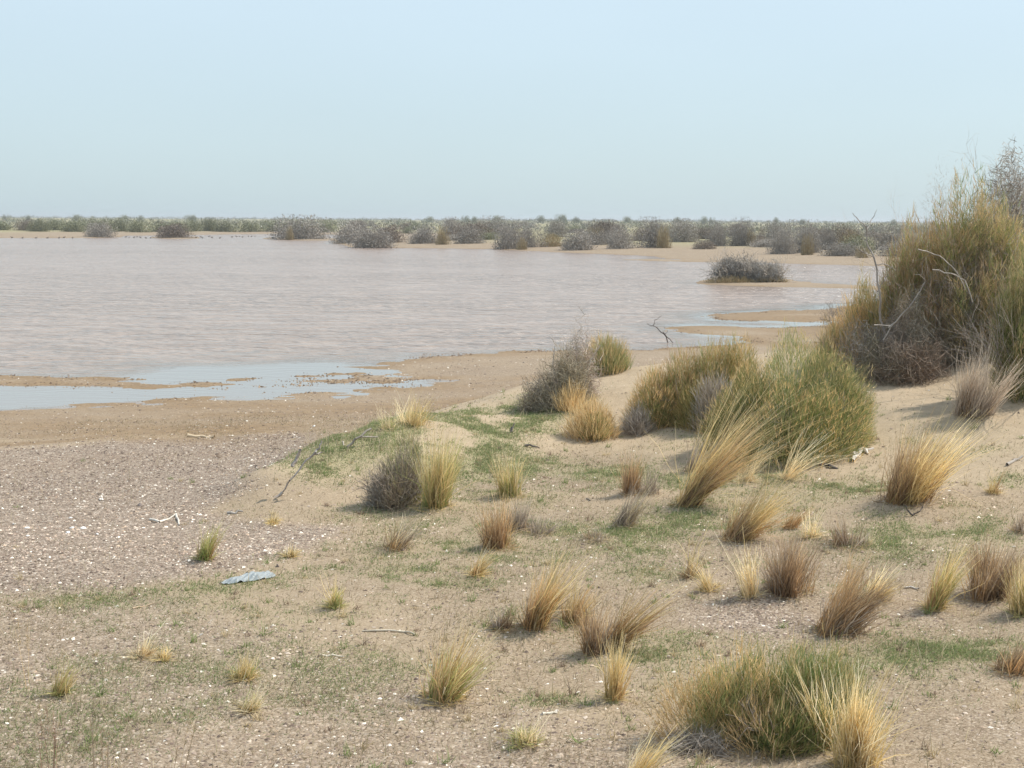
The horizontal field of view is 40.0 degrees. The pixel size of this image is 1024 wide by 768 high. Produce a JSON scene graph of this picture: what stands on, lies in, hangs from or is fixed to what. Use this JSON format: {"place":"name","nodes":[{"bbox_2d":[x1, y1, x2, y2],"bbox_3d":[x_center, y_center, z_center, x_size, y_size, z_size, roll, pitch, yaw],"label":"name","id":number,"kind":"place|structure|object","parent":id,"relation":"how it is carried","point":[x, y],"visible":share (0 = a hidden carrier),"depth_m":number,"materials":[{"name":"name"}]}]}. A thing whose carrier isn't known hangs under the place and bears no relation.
{"place":"outdoors","nodes":[
{"label":"outdoors","id":0,"kind":"place"},
{"bbox_2d":[0,234,911,410],"bbox_3d":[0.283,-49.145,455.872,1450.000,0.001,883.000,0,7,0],"label":"water","id":1,"kind":"structure","parent":0,"point":[206,308],"depth_m":57.45,"materials":[{"name":"liquid"}]},
{"bbox_2d":[0,218,1023,767],"bbox_3d":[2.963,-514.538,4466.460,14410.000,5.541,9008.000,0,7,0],"label":"ground","id":2,"kind":"structure","parent":0,"point":[918,398],"depth_m":13.00,"materials":[{"name":"sand"}]},
{"bbox_2d":[23,218,53,231],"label":"scrub bush","id":3,"kind":"object","parent":2,"relation":"on","point":[35,227],"visible":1,"depth_m":325.02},
{"bbox_2d":[36,705,58,767],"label":"dry stalk plant","id":4,"kind":"object","parent":2,"relation":"on","point":[55,739],"visible":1,"depth_m":7.74,"materials":[{"name":"brown plant"}]},
{"bbox_2d":[37,650,96,698],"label":"grass tussock","id":5,"kind":"object","parent":2,"relation":"on","point":[60,687],"depth_m":9.24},
{"bbox_2d":[58,219,92,231],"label":"scrub bush","id":6,"kind":"object","parent":2,"relation":"on","point":[70,226],"visible":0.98,"depth_m":328.73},
{"bbox_2d":[82,221,118,236],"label":"scrub bush","id":7,"kind":"object","parent":2,"relation":"on","point":[99,231],"visible":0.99,"depth_m":268.99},
{"bbox_2d":[125,218,152,231],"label":"scrub bush","id":8,"kind":"object","parent":2,"relation":"on","point":[135,227],"visible":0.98,"depth_m":338.89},
{"bbox_2d":[120,619,165,660],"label":"grass tussock","id":9,"kind":"object","parent":2,"relation":"on","point":[143,650],"depth_m":10.07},
{"bbox_2d":[152,223,195,237],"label":"scrub bush","id":10,"kind":"object","parent":2,"relation":"on","point":[172,231],"visible":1,"depth_m":265.70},
{"bbox_2d":[185,519,236,561],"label":"grass tussock","id":11,"kind":"object","parent":2,"relation":"on","point":[206,551],"depth_m":13.14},
{"bbox_2d":[210,219,250,231],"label":"scrub bush","id":12,"kind":"object","parent":2,"relation":"on","point":[220,228],"visible":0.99,"depth_m":367.66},
{"bbox_2d":[223,648,265,682],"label":"grass tussock","id":13,"kind":"object","parent":2,"relation":"on","point":[239,675],"depth_m":9.54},
{"bbox_2d":[219,570,275,583],"bbox_3d":[-2.319,1.686,12.351,0.526,0.069,0.207,-4,8,-35],"label":"plastic sheet","id":14,"kind":"object","parent":2,"relation":"on","point":[258,575],"visible":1,"depth_m":12.31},
{"bbox_2d":[228,674,277,715],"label":"grass tussock","id":15,"kind":"object","parent":2,"relation":"on","point":[255,707],"depth_m":8.87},
{"bbox_2d":[273,441,322,497],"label":"driftwood branch","id":16,"kind":"object","parent":2,"relation":"on","point":[294,462],"visible":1,"depth_m":15.87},
{"bbox_2d":[265,214,333,239],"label":"scrub bush","id":17,"kind":"object","parent":2,"relation":"on","point":[310,232],"visible":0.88,"depth_m":254.43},
{"bbox_2d":[317,574,350,610],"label":"grass tussock","id":18,"kind":"object","parent":2,"relation":"on","point":[336,603],"depth_m":11.34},
{"bbox_2d":[304,423,387,469],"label":"spur stalks","id":19,"kind":"object","parent":2,"relation":"on","point":[348,446],"visible":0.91,"depth_m":17.47,"materials":[{"name":"green plant"}]},
{"bbox_2d":[327,220,375,243],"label":"scrub bush","id":20,"kind":"object","parent":2,"relation":"on","point":[342,239],"visible":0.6,"depth_m":214.37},
{"bbox_2d":[345,224,398,247],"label":"scrub bush","id":21,"kind":"object","parent":2,"relation":"on","point":[379,240],"visible":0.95,"depth_m":181.31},
{"bbox_2d":[351,417,429,511],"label":"twiggy shrub","id":22,"kind":"object","parent":2,"relation":"on","point":[389,493],"visible":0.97,"depth_m":15.61,"materials":[{"name":"grey plant"}]},
{"bbox_2d":[376,224,406,242],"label":"scrub bush","id":23,"kind":"object","parent":2,"relation":"on","point":[395,233],"visible":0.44,"depth_m":214.14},
{"bbox_2d":[380,508,433,551],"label":"grass tussock","id":24,"kind":"object","parent":2,"relation":"on","point":[400,541],"depth_m":13.61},
{"bbox_2d":[386,386,454,429],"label":"grass tussock","id":25,"kind":"object","parent":2,"relation":"on","point":[416,418],"depth_m":19.05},
{"bbox_2d":[0,306,841,406],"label":"shore clods","id":26,"kind":"object","parent":2,"relation":"on","point":[336,380],"visible":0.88,"depth_m":31.16,"materials":[{"name":"soil"}]},
{"bbox_2d":[406,224,440,243],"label":"scrub bush","id":27,"kind":"object","parent":2,"relation":"on","point":[426,237],"visible":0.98,"depth_m":202.14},
{"bbox_2d":[435,226,450,244],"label":"scrub bush","id":28,"kind":"object","parent":2,"relation":"on","point":[442,238],"visible":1,"depth_m":193.83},
{"bbox_2d":[394,410,495,512],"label":"grass tussock","id":29,"kind":"object","parent":2,"relation":"on","point":[437,492],"depth_m":15.37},
{"bbox_2d":[414,596,509,708],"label":"grass tussock","id":30,"kind":"object","parent":2,"relation":"on","point":[444,689],"depth_m":9.10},
{"bbox_2d":[453,225,489,243],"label":"scrub bush","id":31,"kind":"object","parent":2,"relation":"on","point":[470,236],"visible":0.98,"depth_m":198.55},
{"bbox_2d":[450,220,498,237],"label":"scrub bush","id":32,"kind":"object","parent":2,"relation":"on","point":[479,224],"visible":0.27,"depth_m":241.27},
{"bbox_2d":[0,215,960,232],"bbox_3d":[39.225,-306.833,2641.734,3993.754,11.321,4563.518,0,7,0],"label":"distant scrub","id":33,"kind":"object","parent":2,"relation":"on","point":[571,223],"visible":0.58,"depth_m":653.41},
{"bbox_2d":[463,538,509,576],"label":"grass tussock","id":34,"kind":"object","parent":2,"relation":"on","point":[480,569],"depth_m":12.40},
{"bbox_2d":[477,215,514,234],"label":"scrub bush","id":35,"kind":"object","parent":2,"relation":"on","point":[496,225],"visible":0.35,"depth_m":312.27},
{"bbox_2d":[463,486,535,550],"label":"grass tussock","id":36,"kind":"object","parent":2,"relation":"on","point":[501,537],"depth_m":13.53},
{"bbox_2d":[481,604,518,635],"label":"grass tussock","id":37,"kind":"object","parent":2,"relation":"on","point":[499,622],"depth_m":10.72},
{"bbox_2d":[480,443,533,499],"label":"grass tussock","id":38,"kind":"object","parent":2,"relation":"on","point":[508,480],"depth_m":15.94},
{"bbox_2d":[490,221,529,249],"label":"scrub bush","id":39,"kind":"object","parent":2,"relation":"on","point":[511,238],"visible":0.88,"depth_m":177.18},
{"bbox_2d":[1,389,1021,767],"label":"dry stalks","id":40,"kind":"object","parent":2,"relation":"on","point":[461,621],"visible":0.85,"depth_m":10.35,"materials":[{"name":"plant"}]},
{"bbox_2d":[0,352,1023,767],"bbox_3d":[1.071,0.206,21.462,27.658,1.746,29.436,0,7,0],"label":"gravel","id":41,"kind":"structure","parent":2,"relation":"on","point":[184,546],"depth_m":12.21,"materials":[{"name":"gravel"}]},
{"bbox_2d":[0,353,1023,767],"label":"dry stubble","id":42,"kind":"object","parent":2,"relation":"on","point":[482,613],"visible":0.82,"depth_m":10.91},
{"bbox_2d":[6,363,1023,767],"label":"weeds","id":43,"kind":"object","parent":2,"relation":"on","point":[264,633],"visible":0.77,"depth_m":10.79,"materials":[{"name":"green plant"}]},
{"bbox_2d":[503,494,540,531],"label":"grass tussock","id":44,"kind":"object","parent":2,"relation":"on","point":[518,517],"depth_m":14.23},
{"bbox_2d":[495,707,552,749],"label":"grass tussock","id":45,"kind":"object","parent":2,"relation":"on","point":[521,734],"depth_m":8.23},
{"bbox_2d":[520,224,548,246],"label":"scrub bush","id":46,"kind":"object","parent":2,"relation":"on","point":[532,241],"visible":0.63,"depth_m":182.74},
{"bbox_2d":[522,514,565,536],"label":"grass tussock","id":47,"kind":"object","parent":2,"relation":"on","point":[535,523],"depth_m":14.16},
{"bbox_2d":[536,234,564,246],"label":"scrub bush","id":48,"kind":"object","parent":2,"relation":"on","point":[554,242],"visible":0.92,"depth_m":184.31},
{"bbox_2d":[541,218,570,236],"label":"scrub bush","id":49,"kind":"object","parent":2,"relation":"on","point":[556,227],"visible":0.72,"depth_m":265.24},
{"bbox_2d":[510,307,606,413],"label":"dead bush","id":50,"kind":"object","parent":2,"relation":"on","point":[565,388],"visible":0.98,"depth_m":20.81,"materials":[{"name":"grey plant"}]},
{"bbox_2d":[512,515,605,631],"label":"grass tussock","id":51,"kind":"object","parent":2,"relation":"on","point":[542,609],"depth_m":10.70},
{"bbox_2d":[559,229,599,250],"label":"scrub bush","id":52,"kind":"object","parent":2,"relation":"on","point":[578,243],"visible":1,"depth_m":168.69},
{"bbox_2d":[557,392,622,441],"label":"tussock","id":53,"kind":"object","parent":2,"relation":"on","point":[592,423],"visible":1,"depth_m":19.18,"materials":[{"name":"yellow plant"}]},
{"bbox_2d":[554,556,625,625],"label":"grass tussock","id":54,"kind":"object","parent":2,"relation":"on","point":[567,613],"depth_m":10.91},
{"bbox_2d":[575,230,608,244],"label":"scrub bush","id":55,"kind":"object","parent":2,"relation":"on","point":[603,240],"visible":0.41,"depth_m":190.51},
{"bbox_2d":[562,587,624,657],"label":"grass tussock","id":56,"kind":"object","parent":2,"relation":"on","point":[594,643],"depth_m":10.07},
{"bbox_2d":[578,526,610,542],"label":"grass tussock","id":57,"kind":"object","parent":2,"relation":"on","point":[592,535],"depth_m":13.82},
{"bbox_2d":[585,219,624,232],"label":"scrub bush","id":58,"kind":"object","parent":2,"relation":"on","point":[600,224],"visible":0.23,"depth_m":256.73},
{"bbox_2d":[578,328,635,376],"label":"broom shrub","id":59,"kind":"object","parent":2,"relation":"on","point":[613,360],"visible":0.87,"depth_m":22.85,"materials":[{"name":"green plant"}]},
{"bbox_2d":[606,223,635,248],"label":"scrub bush","id":60,"kind":"object","parent":2,"relation":"on","point":[619,241],"visible":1,"depth_m":171.94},
{"bbox_2d":[588,618,655,703],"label":"grass tussock","id":61,"kind":"object","parent":2,"relation":"on","point":[613,692],"depth_m":9.06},
{"bbox_2d":[610,437,652,496],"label":"grass tussock","id":62,"kind":"object","parent":2,"relation":"on","point":[627,483],"depth_m":15.83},
{"bbox_2d":[608,472,680,528],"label":"grass tussock","id":63,"kind":"object","parent":2,"relation":"on","point":[627,516],"depth_m":14.37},
{"bbox_2d":[632,216,666,247],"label":"scrub bush","id":64,"kind":"object","parent":2,"relation":"on","point":[651,241],"visible":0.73,"depth_m":175.73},
{"bbox_2d":[639,464,663,495],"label":"grass tussock","id":65,"kind":"object","parent":2,"relation":"on","point":[653,487],"depth_m":15.83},
{"bbox_2d":[625,718,693,767],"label":"grass tussock","id":66,"kind":"object","parent":2,"relation":"on","point":[653,761],"depth_m":7.59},
{"bbox_2d":[654,223,672,247],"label":"scrub bush","id":67,"kind":"object","parent":2,"relation":"on","point":[662,240],"visible":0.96,"depth_m":172.53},
{"bbox_2d":[602,539,733,650],"bbox_3d":[1.169,1.563,10.157,1.165,0.906,0.583,0,7,0],"label":"grass tussock","id":68,"kind":"object","parent":2,"relation":"on","point":[630,633],"depth_m":10.12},
{"bbox_2d":[665,218,700,241],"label":"scrub bush","id":69,"kind":"object","parent":2,"relation":"on","point":[677,234],"visible":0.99,"depth_m":206.52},
{"bbox_2d":[617,329,762,436],"bbox_3d":[2.488,-0.072,19.533,2.014,1.539,1.570,3,7,20],"label":"broom shrub","id":70,"kind":"object","parent":2,"relation":"on","point":[676,401],"visible":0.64,"depth_m":19.47,"materials":[{"name":"green plant"}]},
{"bbox_2d":[672,520,722,578],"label":"grass tussock","id":71,"kind":"object","parent":2,"relation":"on","point":[690,571],"depth_m":12.42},
{"bbox_2d":[678,427,726,472],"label":"grass tussock","id":72,"kind":"object","parent":2,"relation":"on","point":[691,460],"depth_m":16.96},
{"bbox_2d":[691,239,717,248],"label":"scrub bush","id":73,"kind":"object","parent":2,"relation":"on","point":[701,245],"visible":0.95,"depth_m":166.94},
{"bbox_2d":[682,551,727,592],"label":"grass tussock","id":74,"kind":"object","parent":2,"relation":"on","point":[705,585],"depth_m":11.96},
{"bbox_2d":[704,221,728,245],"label":"scrub bush","id":75,"kind":"object","parent":2,"relation":"on","point":[717,239],"visible":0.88,"depth_m":180.52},
{"bbox_2d":[697,246,757,283],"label":"thorn bush","id":76,"kind":"object","parent":2,"relation":"on","point":[728,270],"visible":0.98,"depth_m":82.03,"materials":[{"name":"grey plant"}]},
{"bbox_2d":[724,217,757,245],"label":"scrub bush","id":77,"kind":"object","parent":2,"relation":"on","point":[739,241],"visible":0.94,"depth_m":180.43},
{"bbox_2d":[715,527,769,600],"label":"grass tussock","id":78,"kind":"object","parent":2,"relation":"on","point":[750,589],"depth_m":11.70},
{"bbox_2d":[647,374,867,509],"bbox_3d":[2.599,0.736,15.143,2.181,1.918,1.587,-1,7,-9],"label":"grass tussock","id":79,"kind":"object","parent":2,"relation":"on","point":[707,480],"depth_m":15.16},
{"bbox_2d":[733,434,784,484],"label":"grass tussock","id":80,"kind":"object","parent":2,"relation":"on","point":[751,473],"depth_m":16.31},
{"bbox_2d":[636,618,890,762],"bbox_3d":[1.534,1.766,8.259,1.472,0.795,0.882,-2,7,-20],"label":"broom shrub","id":81,"kind":"object","parent":2,"relation":"on","point":[766,713],"visible":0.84,"depth_m":8.22,"materials":[{"name":"green plant"}]},
{"bbox_2d":[741,254,796,282],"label":"thorn bush","id":82,"kind":"object","parent":2,"relation":"on","point":[768,272],"visible":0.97,"depth_m":81.75,"materials":[{"name":"grey plant"}]},
{"bbox_2d":[756,220,787,240],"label":"scrub bush","id":83,"kind":"object","parent":2,"relation":"on","point":[768,233],"visible":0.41,"depth_m":207.62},
{"bbox_2d":[717,455,831,544],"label":"grass tussock","id":84,"kind":"object","parent":2,"relation":"on","point":[749,523],"depth_m":13.69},
{"bbox_2d":[763,227,797,253],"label":"scrub bush","id":85,"kind":"object","parent":2,"relation":"on","point":[784,246],"visible":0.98,"depth_m":145.56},
{"bbox_2d":[692,318,881,472],"bbox_3d":[3.658,0.064,17.652,2.472,1.850,1.970,-3,7,-28],"label":"broom shrub","id":86,"kind":"object","parent":2,"relation":"on","point":[846,394],"visible":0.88,"depth_m":17.47,"materials":[{"name":"green plant"}]},
{"bbox_2d":[749,523,830,600],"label":"grass tussock","id":87,"kind":"object","parent":2,"relation":"on","point":[787,580],"depth_m":11.71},
{"bbox_2d":[779,219,822,252],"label":"scrub bush","id":88,"kind":"object","parent":2,"relation":"on","point":[816,240],"visible":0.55,"depth_m":148.88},
{"bbox_2d":[777,496,830,529],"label":"grass tussock","id":89,"kind":"object","parent":2,"relation":"on","point":[796,521],"depth_m":14.16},
{"bbox_2d":[800,233,814,254],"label":"scrub bush","id":90,"kind":"object","parent":2,"relation":"on","point":[806,250],"visible":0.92,"depth_m":140.77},
{"bbox_2d":[794,495,828,539],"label":"grass tussock","id":91,"kind":"object","parent":2,"relation":"on","point":[811,533],"depth_m":13.75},
{"bbox_2d":[773,648,874,751],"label":"grass tussock","id":92,"kind":"object","parent":2,"relation":"on","point":[819,716],"depth_m":8.08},
{"bbox_2d":[808,224,839,249],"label":"scrub bush","id":93,"kind":"object","parent":2,"relation":"on","point":[826,240],"visible":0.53,"depth_m":160.09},
{"bbox_2d":[805,300,845,326],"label":"thorn bush","id":94,"kind":"object","parent":2,"relation":"on","point":[833,312],"visible":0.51,"depth_m":47.57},
{"bbox_2d":[771,423,891,482],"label":"grass tussock","id":95,"kind":"object","parent":2,"relation":"on","point":[790,473],"depth_m":16.32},
{"bbox_2d":[817,241,859,255],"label":"scrub bush","id":96,"kind":"object","parent":2,"relation":"on","point":[843,252],"visible":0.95,"depth_m":136.68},
{"bbox_2d":[828,222,864,242],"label":"scrub bush","id":97,"kind":"object","parent":2,"relation":"on","point":[841,230],"visible":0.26,"depth_m":173.25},
{"bbox_2d":[823,512,874,550],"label":"grass tussock","id":98,"kind":"object","parent":2,"relation":"on","point":[840,538],"depth_m":13.43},
{"bbox_2d":[806,257,895,375],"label":"broom shrub","id":99,"kind":"object","parent":2,"relation":"on","point":[852,334],"visible":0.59,"depth_m":21.04,"materials":[{"name":"green plant"}]},
{"bbox_2d":[840,234,875,253],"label":"scrub bush","id":100,"kind":"object","parent":2,"relation":"on","point":[850,240],"visible":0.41,"depth_m":143.53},
{"bbox_2d":[805,536,945,639],"bbox_3d":[2.726,1.566,10.608,0.966,0.877,0.927,5,8,37],"label":"grass tussock","id":101,"kind":"object","parent":2,"relation":"on","point":[844,612],"depth_m":10.56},
{"bbox_2d":[857,222,905,249],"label":"scrub bush","id":102,"kind":"object","parent":2,"relation":"on","point":[885,239],"visible":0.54,"depth_m":159.15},
{"bbox_2d":[857,558,918,604],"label":"grass tussock","id":103,"kind":"object","parent":2,"relation":"on","point":[879,580],"depth_m":11.62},
{"bbox_2d":[804,657,974,767],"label":"grass tussock","id":104,"kind":"object","parent":2,"relation":"on","point":[860,748],"depth_m":7.77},
{"bbox_2d":[835,155,968,311],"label":"thorn bush","id":105,"kind":"object","parent":2,"relation":"on","point":[906,233],"visible":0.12,"depth_m":45.44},
{"bbox_2d":[848,283,956,388],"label":"dead bush","id":106,"kind":"object","parent":2,"relation":"on","point":[906,358],"visible":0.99,"depth_m":20.25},
{"bbox_2d":[853,210,895,343],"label":"dead branch","id":107,"kind":"object","parent":106,"relation":"on","point":[880,299],"visible":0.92,"depth_m":20.49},
{"bbox_2d":[838,205,981,370],"bbox_3d":[6.279,-1.470,21.204,2.417,2.591,2.153,-5,8,-37],"label":"broom shrub","id":108,"kind":"object","parent":2,"relation":"on","point":[905,273],"visible":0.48,"depth_m":20.99,"materials":[{"name":"green plant"}]},
{"bbox_2d":[873,401,1013,508],"bbox_3d":[4.516,0.735,14.886,1.521,1.299,1.308,3,7,22],"label":"grass tussock","id":109,"kind":"object","parent":2,"relation":"on","point":[915,479],"depth_m":14.87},
{"bbox_2d":[912,523,983,611],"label":"grass tussock","id":110,"kind":"object","parent":2,"relation":"on","point":[939,596],"depth_m":11.31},
{"bbox_2d":[883,153,1023,367],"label":"broom shrub","id":111,"kind":"object","parent":2,"relation":"on","point":[983,257],"visible":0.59,"depth_m":20.87,"materials":[{"name":"green plant"}]},
{"bbox_2d":[888,128,1023,329],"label":"thorn bush","id":112,"kind":"object","parent":2,"relation":"on","point":[1015,185],"visible":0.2,"depth_m":22.70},
{"bbox_2d":[931,313,1023,422],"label":"grass tussock","id":113,"kind":"object","parent":2,"relation":"on","point":[972,395],"depth_m":18.15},
{"bbox_2d":[939,231,1023,404],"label":"broom shrub","id":114,"kind":"object","parent":2,"relation":"on","point":[1010,316],"visible":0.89,"depth_m":18.82,"materials":[{"name":"green plant"}]},
{"bbox_2d":[951,524,1023,603],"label":"grass tussock","id":115,"kind":"object","parent":2,"relation":"on","point":[984,574],"depth_m":11.56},
{"bbox_2d":[984,464,1007,494],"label":"grass tussock","id":116,"kind":"object","parent":2,"relation":"on","point":[994,490],"depth_m":15.31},
{"bbox_2d":[983,633,1023,677],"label":"grass tussock","id":117,"kind":"object","parent":2,"relation":"on","point":[1013,664],"depth_m":9.62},
{"bbox_2d":[989,541,1023,619],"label":"grass tussock","id":118,"kind":"object","parent":2,"relation":"on","point":[1018,602],"depth_m":11.07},
{"bbox_2d":[0,382,1023,767],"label":"short grass","id":119,"kind":"structure","parent":0,"point":[616,530],"depth_m":12.88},
{"bbox_2d":[0,0,1023,222],"label":"sky","id":120,"kind":"structure","parent":0,"point":[759,110],"materials":[{"name":"blue"}]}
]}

